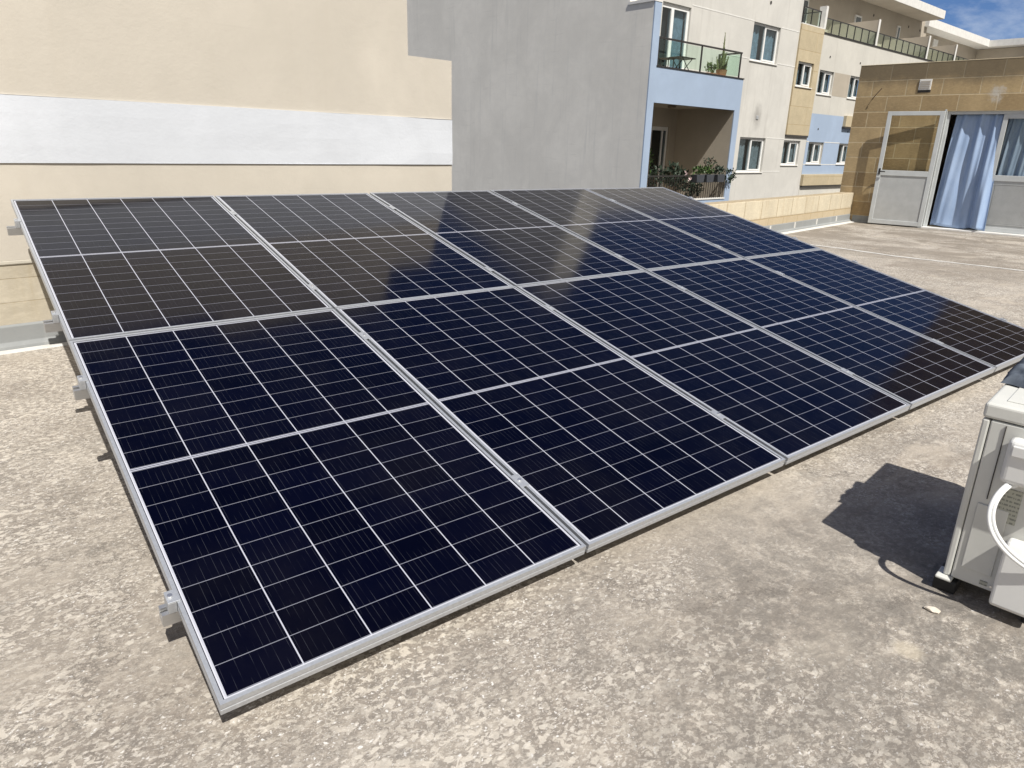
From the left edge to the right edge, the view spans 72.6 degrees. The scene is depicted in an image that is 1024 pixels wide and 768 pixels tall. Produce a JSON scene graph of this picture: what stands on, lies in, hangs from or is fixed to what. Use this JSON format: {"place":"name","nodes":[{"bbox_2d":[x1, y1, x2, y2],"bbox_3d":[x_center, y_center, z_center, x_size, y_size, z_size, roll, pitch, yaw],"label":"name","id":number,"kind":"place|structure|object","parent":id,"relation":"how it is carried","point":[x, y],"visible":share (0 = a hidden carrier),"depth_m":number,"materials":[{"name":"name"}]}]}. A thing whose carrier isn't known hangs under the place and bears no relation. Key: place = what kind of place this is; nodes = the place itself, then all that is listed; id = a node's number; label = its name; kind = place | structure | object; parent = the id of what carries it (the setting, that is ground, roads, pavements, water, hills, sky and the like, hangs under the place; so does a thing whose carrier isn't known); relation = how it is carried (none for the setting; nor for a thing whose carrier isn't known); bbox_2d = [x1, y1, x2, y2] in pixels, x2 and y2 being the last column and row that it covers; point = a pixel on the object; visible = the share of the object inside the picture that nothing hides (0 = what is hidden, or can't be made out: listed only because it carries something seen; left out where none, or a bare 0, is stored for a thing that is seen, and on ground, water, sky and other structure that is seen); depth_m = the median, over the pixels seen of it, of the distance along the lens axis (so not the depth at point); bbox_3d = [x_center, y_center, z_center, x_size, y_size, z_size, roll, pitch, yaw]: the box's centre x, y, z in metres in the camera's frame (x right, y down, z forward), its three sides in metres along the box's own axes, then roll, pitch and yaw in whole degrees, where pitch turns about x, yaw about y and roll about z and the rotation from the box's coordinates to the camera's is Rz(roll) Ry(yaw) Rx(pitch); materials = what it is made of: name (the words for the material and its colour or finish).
{"place":"outdoors","nodes":[
{"label":"outdoors","id":0,"kind":"place"},
{"bbox_2d":[0,222,1023,767],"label":"roof terrace floor","id":1,"kind":"structure","parent":0,"point":[782,616],"depth_m":1.96,"materials":[{"name":"concrete"}]},
{"bbox_2d":[0,0,452,354],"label":"boundary wall","id":2,"kind":"structure","parent":1,"relation":"on","point":[126,98],"depth_m":4.81,"materials":[{"name":"paint"}]},
{"bbox_2d":[705,192,853,233],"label":"parapet wall","id":3,"kind":"structure","parent":1,"relation":"on","point":[789,214],"depth_m":12.39,"materials":[{"name":"stone"}]},
{"bbox_2d":[811,244,1023,270],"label":"floor joint","id":4,"kind":"object","parent":1,"relation":"on","point":[918,258],"visible":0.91,"depth_m":9.48,"materials":[{"name":"grey concrete"}]},
{"bbox_2d":[840,57,1023,237],"bbox_3d":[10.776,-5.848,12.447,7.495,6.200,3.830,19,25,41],"label":"washroom","id":5,"kind":"structure","parent":1,"relation":"on","point":[903,121],"depth_m":13.40,"materials":[{"name":"stone"}]},
{"bbox_2d":[868,111,945,226],"bbox_3d":[7.629,-4.169,13.529,0.975,2.110,0.102,16,24,37],"label":"open door","id":6,"kind":"structure","parent":5,"relation":"in","point":[899,197],"depth_m":13.65,"materials":[{"name":"white metal"}]},
{"bbox_2d":[930,114,1003,230],"bbox_3d":[8.490,-3.934,12.935,0.958,2.055,0.311,19,25,41],"label":"curtain","id":7,"kind":"object","parent":5,"relation":"hanging from","point":[963,196],"visible":1,"depth_m":12.97,"materials":[{"name":"blue fabric"}]},
{"bbox_2d":[995,119,1023,175],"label":"curtain","id":8,"kind":"object","parent":5,"relation":"hanging from","point":[1011,161],"visible":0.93,"depth_m":12.52,"materials":[{"name":"blue fabric"}]},
{"bbox_2d":[924,606,940,613],"bbox_3d":[1.281,0.686,2.122,0.028,0.017,0.043,-12,23,-34],"label":"stone chip","id":9,"kind":"object","parent":1,"relation":"on","point":[932,609],"visible":1,"depth_m":2.12,"materials":[{"name":"white stone"}]},
{"bbox_2d":[932,384,1023,622],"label":"air conditioner","id":10,"kind":"object","parent":1,"relation":"on","point":[986,550],"visible":1,"depth_m":2.05,"materials":[{"name":"white plastic"}]},
{"bbox_3d":[0.656,-0.639,4.687,0.075,0.829,3.512,-13,24,-36],"label":"support frame","id":11,"kind":"object","parent":1,"relation":"on","visible":0},
{"bbox_2d":[43,237,797,332],"bbox_3d":[0.310,-0.789,4.690,5.852,0.086,0.070,-13,36,-36],"label":"mounting rail","id":12,"kind":"object","parent":11,"relation":"on","point":[53,325],"visible":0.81,"depth_m":2.99,"materials":[{"name":"metal"}]},
{"bbox_2d":[158,318,1006,626],"bbox_3d":[1.392,0.063,3.514,5.834,0.086,0.070,-13,36,-36],"label":"mounting rail","id":13,"kind":"object","parent":11,"relation":"attached to","point":[168,612],"visible":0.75,"depth_m":1.81,"materials":[{"name":"metal"}]},
{"bbox_2d":[69,309,585,714],"bbox_3d":[-0.776,0.188,2.528,1.134,0.035,1.903,-13,36,-36],"label":"solar panel","id":14,"kind":"object","parent":13,"relation":"attached to","point":[312,492],"visible":1,"depth_m":2.26,"materials":[{"name":"glass"}]},
{"bbox_2d":[336,286,785,552],"bbox_3d":[0.128,-0.019,3.202,1.134,0.035,1.903,-13,36,-36],"label":"solar panel","id":15,"kind":"object","parent":13,"relation":"attached to","point":[593,442],"visible":0.93,"depth_m":2.99,"materials":[{"name":"glass"}]},
{"bbox_2d":[745,249,1023,371],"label":"solar panel","id":16,"kind":"object","parent":13,"relation":"attached to","point":[993,341],"visible":0.85,"depth_m":5.14,"materials":[{"name":"glass"}]},
{"bbox_3d":[-1.568,-0.134,3.028,0.075,0.829,3.512,-13,24,-36],"label":"support frame","id":17,"kind":"object","parent":1,"relation":"on","visible":0},
{"bbox_2d":[6,197,692,235],"bbox_3d":[-0.434,-1.378,5.503,5.858,0.086,0.070,-13,36,-36],"label":"mounting rail","id":18,"kind":"object","parent":17,"relation":"attached to","point":[14,230],"visible":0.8,"depth_m":3.80,"materials":[{"name":"metal"}]},
{"bbox_2d":[10,195,332,346],"bbox_3d":[-1.911,-0.713,3.775,1.134,0.037,1.903,-13,36,-36],"label":"solar panel","id":19,"kind":"object","parent":18,"relation":"attached to","point":[111,266],"visible":0.91,"depth_m":3.60,"materials":[{"name":"glass"}]},
{"bbox_2d":[215,193,512,309],"bbox_3d":[-1.007,-0.917,4.449,1.134,0.037,1.903,-13,36,-36],"label":"solar panel","id":20,"kind":"object","parent":18,"relation":"attached to","point":[337,250],"visible":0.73,"depth_m":4.30,"materials":[{"name":"glass"}]},
{"bbox_2d":[370,190,643,286],"bbox_3d":[-0.096,-1.125,5.128,1.134,0.035,1.903,-13,36,-36],"label":"solar panel","id":21,"kind":"object","parent":18,"relation":"attached to","point":[510,243],"visible":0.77,"depth_m":5.00,"materials":[{"name":"glass"}]},
{"bbox_2d":[490,188,742,270],"bbox_3d":[0.815,-1.333,5.807,1.134,0.037,1.903,-13,36,-36],"label":"solar panel","id":22,"kind":"object","parent":18,"relation":"attached to","point":[640,240],"visible":0.81,"depth_m":5.69,"materials":[{"name":"glass"}]},
{"bbox_2d":[587,187,819,257],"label":"solar panel","id":23,"kind":"object","parent":18,"relation":"attached to","point":[736,235],"visible":0.78,"depth_m":6.39,"materials":[{"name":"glass"}]},
{"bbox_2d":[72,260,857,399],"bbox_3d":[0.672,-0.507,4.302,5.838,0.086,0.070,-13,36,-36],"label":"mounting rail","id":24,"kind":"object","parent":17,"relation":"attached to","point":[80,391],"visible":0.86,"depth_m":2.60,"materials":[{"name":"metal"}]},
{"bbox_2d":[517,270,909,464],"bbox_3d":[1.038,-0.224,3.881,1.134,0.036,1.903,-13,36,-36],"label":"solar panel","id":25,"kind":"object","parent":24,"relation":"attached to","point":[789,402],"visible":0.88,"depth_m":3.70,"materials":[{"name":"glass"}]},
{"bbox_2d":[647,258,995,409],"bbox_3d":[1.949,-0.431,4.561,1.134,0.036,1.903,-13,36,-36],"label":"solar panel","id":26,"kind":"object","parent":24,"relation":"attached to","point":[912,369],"visible":0.91,"depth_m":4.41,"materials":[{"name":"glass"}]},
{"bbox_2d":[407,0,824,202],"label":"apartment block","id":27,"kind":"structure","parent":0,"point":[560,94],"depth_m":21.56,"materials":[{"name":"paint"}]},
{"bbox_2d":[647,148,653,182],"bbox_3d":[3.727,-5.732,19.538,0.521,1.827,0.529,-15,25,-39],"label":"potted plant","id":28,"kind":"object","parent":27,"relation":"on","point":[650,156],"visible":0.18,"depth_m":19.34,"materials":[{"name":"green plant"}]},
{"bbox_2d":[648,165,664,186],"bbox_3d":[4.052,-5.633,20.038,0.596,1.334,0.705,-15,25,-39],"label":"potted plant","id":29,"kind":"object","parent":27,"relation":"on","point":[655,172],"visible":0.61,"depth_m":19.85,"materials":[{"name":"green plant"}]},
{"bbox_2d":[647,126,667,186],"bbox_3d":[4.547,-7.082,22.515,0.960,2.500,0.300,-15,25,-39],"label":"balcony door","id":30,"kind":"structure","parent":27,"relation":"in","point":[657,132],"depth_m":22.50,"materials":[{"name":"white glass"}]},
{"bbox_2d":[659,57,675,67],"bbox_3d":[4.242,-8.727,19.058,0.300,0.349,0.320,-15,25,-39],"label":"stool","id":31,"kind":"object","parent":27,"relation":"on","point":[668,58],"visible":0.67,"depth_m":19.01,"materials":[{"name":"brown wood"}]},
{"bbox_2d":[659,160,682,190],"bbox_3d":[4.689,-5.820,20.465,0.839,1.446,0.610,-2,19,-11],"label":"potted plant","id":32,"kind":"object","parent":27,"relation":"on","point":[669,170],"visible":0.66,"depth_m":20.29,"materials":[{"name":"green plant"}]},
{"bbox_2d":[658,2,689,68],"bbox_3d":[4.441,-9.694,19.648,1.340,1.770,0.250,-15,25,-39],"label":"balcony door","id":33,"kind":"structure","parent":27,"relation":"in","point":[672,14],"depth_m":19.66,"materials":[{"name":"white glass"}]},
{"bbox_2d":[670,165,688,191],"bbox_3d":[4.970,-5.911,20.921,0.795,1.338,0.631,-15,25,-39],"label":"potted plant","id":34,"kind":"object","parent":27,"relation":"on","point":[683,181],"visible":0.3,"depth_m":20.83,"materials":[{"name":"green plant"}]},
{"bbox_2d":[671,56,695,69],"bbox_3d":[4.751,-8.897,19.494,0.680,0.432,0.410,-15,25,-39],"label":"folding table","id":35,"kind":"object","parent":27,"relation":"on","point":[681,58],"visible":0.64,"depth_m":19.38,"materials":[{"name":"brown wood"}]},
{"bbox_2d":[682,179,704,197],"bbox_3d":[5.605,-5.951,21.640,0.985,0.982,0.667,-15,25,-39],"label":"potted plant","id":36,"kind":"object","parent":27,"relation":"on","point":[695,187],"visible":0.55,"depth_m":21.45,"materials":[{"name":"green plant"}]},
{"bbox_2d":[685,164,705,182],"bbox_3d":[5.347,-6.151,20.334,0.815,0.511,0.402,-15,25,-39],"label":"window box","id":37,"kind":"object","parent":27,"relation":"attached to","point":[696,177],"visible":1,"depth_m":20.36,"materials":[{"name":"plastic"}]},
{"bbox_2d":[701,165,714,181],"bbox_3d":[5.832,-6.279,20.711,0.568,0.534,0.338,-15,25,-39],"label":"window box","id":38,"kind":"object","parent":27,"relation":"attached to","point":[709,177],"visible":0.91,"depth_m":20.67,"materials":[{"name":"plastic"}]},
{"bbox_2d":[704,62,716,73],"bbox_3d":[5.751,-9.084,20.109,0.571,0.424,0.258,-15,25,-39],"label":"potted plant","id":39,"kind":"object","parent":27,"relation":"on","point":[713,67],"visible":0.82,"depth_m":20.04,"materials":[{"name":"plant"}]},
{"bbox_2d":[704,156,717,169],"bbox_3d":[6.049,-6.715,21.290,0.694,0.485,0.284,-15,25,-39],"label":"climbing plant","id":40,"kind":"object","parent":27,"relation":"on","point":[706,163],"visible":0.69,"depth_m":21.25,"materials":[{"name":"green plant"}]},
{"bbox_2d":[716,32,729,75],"bbox_3d":[6.205,-9.638,20.476,0.438,1.259,0.335,-15,25,-39],"label":"potted cactus","id":41,"kind":"object","parent":27,"relation":"on","point":[722,66],"visible":0.95,"depth_m":20.49,"materials":[{"name":"plant"}]},
{"bbox_2d":[712,165,736,182],"bbox_3d":[6.525,-6.421,21.283,1.167,0.606,0.374,-13,24,-36],"label":"window box","id":42,"kind":"object","parent":27,"relation":"attached to","point":[718,177],"visible":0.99,"depth_m":21.09,"materials":[{"name":"plastic"}]},
{"bbox_2d":[735,137,763,172],"bbox_3d":[7.993,-7.764,23.615,1.690,1.158,0.325,-15,25,-39],"label":"window","id":43,"kind":"structure","parent":27,"relation":"in","point":[748,153],"depth_m":23.73,"materials":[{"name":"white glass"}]},
{"bbox_2d":[749,22,778,65],"bbox_3d":[8.087,-10.986,22.517,1.720,1.148,0.325,-15,25,-39],"label":"window","id":44,"kind":"structure","parent":27,"relation":"in","point":[763,38],"depth_m":22.63,"materials":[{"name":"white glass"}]},
{"bbox_2d":[780,140,797,165],"bbox_3d":[9.987,-8.382,25.259,1.260,0.888,0.325,-15,25,-39],"label":"window","id":45,"kind":"structure","parent":27,"relation":"in","point":[787,159],"depth_m":25.37,"materials":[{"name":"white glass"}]},
{"bbox_2d":[795,62,811,88],"bbox_3d":[10.155,-10.839,24.437,1.190,0.838,0.325,-15,25,-39],"label":"window","id":46,"kind":"structure","parent":27,"relation":"in","point":[802,72],"depth_m":24.56,"materials":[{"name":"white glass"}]},
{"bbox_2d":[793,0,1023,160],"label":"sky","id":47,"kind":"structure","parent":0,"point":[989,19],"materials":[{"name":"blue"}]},
{"bbox_2d":[798,0,1023,194],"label":"apartment block","id":48,"kind":"structure","parent":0,"point":[858,34],"depth_m":27.73,"materials":[{"name":"white paint"}]},
{"bbox_2d":[801,0,808,22],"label":"terrace door","id":49,"kind":"structure","parent":48,"relation":"in","point":[806,2],"depth_m":26.88,"materials":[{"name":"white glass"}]},
{"bbox_2d":[805,142,821,164],"bbox_3d":[11.357,-8.754,26.399,1.260,0.828,0.325,-15,25,-39],"label":"window","id":50,"kind":"structure","parent":48,"relation":"in","point":[812,152],"depth_m":26.53,"materials":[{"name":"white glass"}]},
{"bbox_2d":[816,70,831,96],"bbox_3d":[11.395,-11.055,25.588,1.190,0.848,0.325,-15,25,-39],"label":"window","id":51,"kind":"structure","parent":48,"relation":"in","point":[823,82],"depth_m":25.70,"materials":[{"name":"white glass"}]},
{"bbox_2d":[836,143,847,164],"bbox_3d":[13.193,-9.230,27.942,1.190,0.828,0.325,-15,25,-39],"label":"window","id":52,"kind":"structure","parent":48,"relation":"in","point":[842,147],"depth_m":28.02,"materials":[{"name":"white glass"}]},
{"bbox_2d":[846,76,858,99],"bbox_3d":[13.257,-11.538,27.153,1.190,0.848,0.325,-15,25,-39],"label":"window","id":53,"kind":"structure","parent":48,"relation":"in","point":[853,83],"depth_m":27.19,"materials":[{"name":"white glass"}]},
{"bbox_2d":[854,15,861,21],"bbox_3d":[14.736,-14.973,29.887,0.600,1.500,0.060,-15,25,-39],"label":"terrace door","id":54,"kind":"structure","parent":48,"relation":"in","point":[857,18],"depth_m":29.61,"materials":[{"name":"glass"}]},
{"bbox_2d":[895,26,900,38],"bbox_3d":[17.936,-15.849,32.559,0.320,1.600,0.060,-15,25,-39],"label":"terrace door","id":55,"kind":"structure","parent":48,"relation":"in","point":[898,29],"depth_m":32.34,"materials":[{"name":"white glass"}]},
{"bbox_2d":[932,39,938,46],"bbox_3d":[22.302,-17.311,36.960,0.600,1.750,0.059,-15,25,-39],"label":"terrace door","id":56,"kind":"structure","parent":48,"relation":"in","point":[935,42],"depth_m":36.64,"materials":[{"name":"white"}]},
{"bbox_2d":[1000,357,1023,387],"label":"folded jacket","id":57,"kind":"object","parent":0,"point":[1014,376],"visible":1,"depth_m":2.15,"materials":[{"name":"blue fabric"}]}
]}

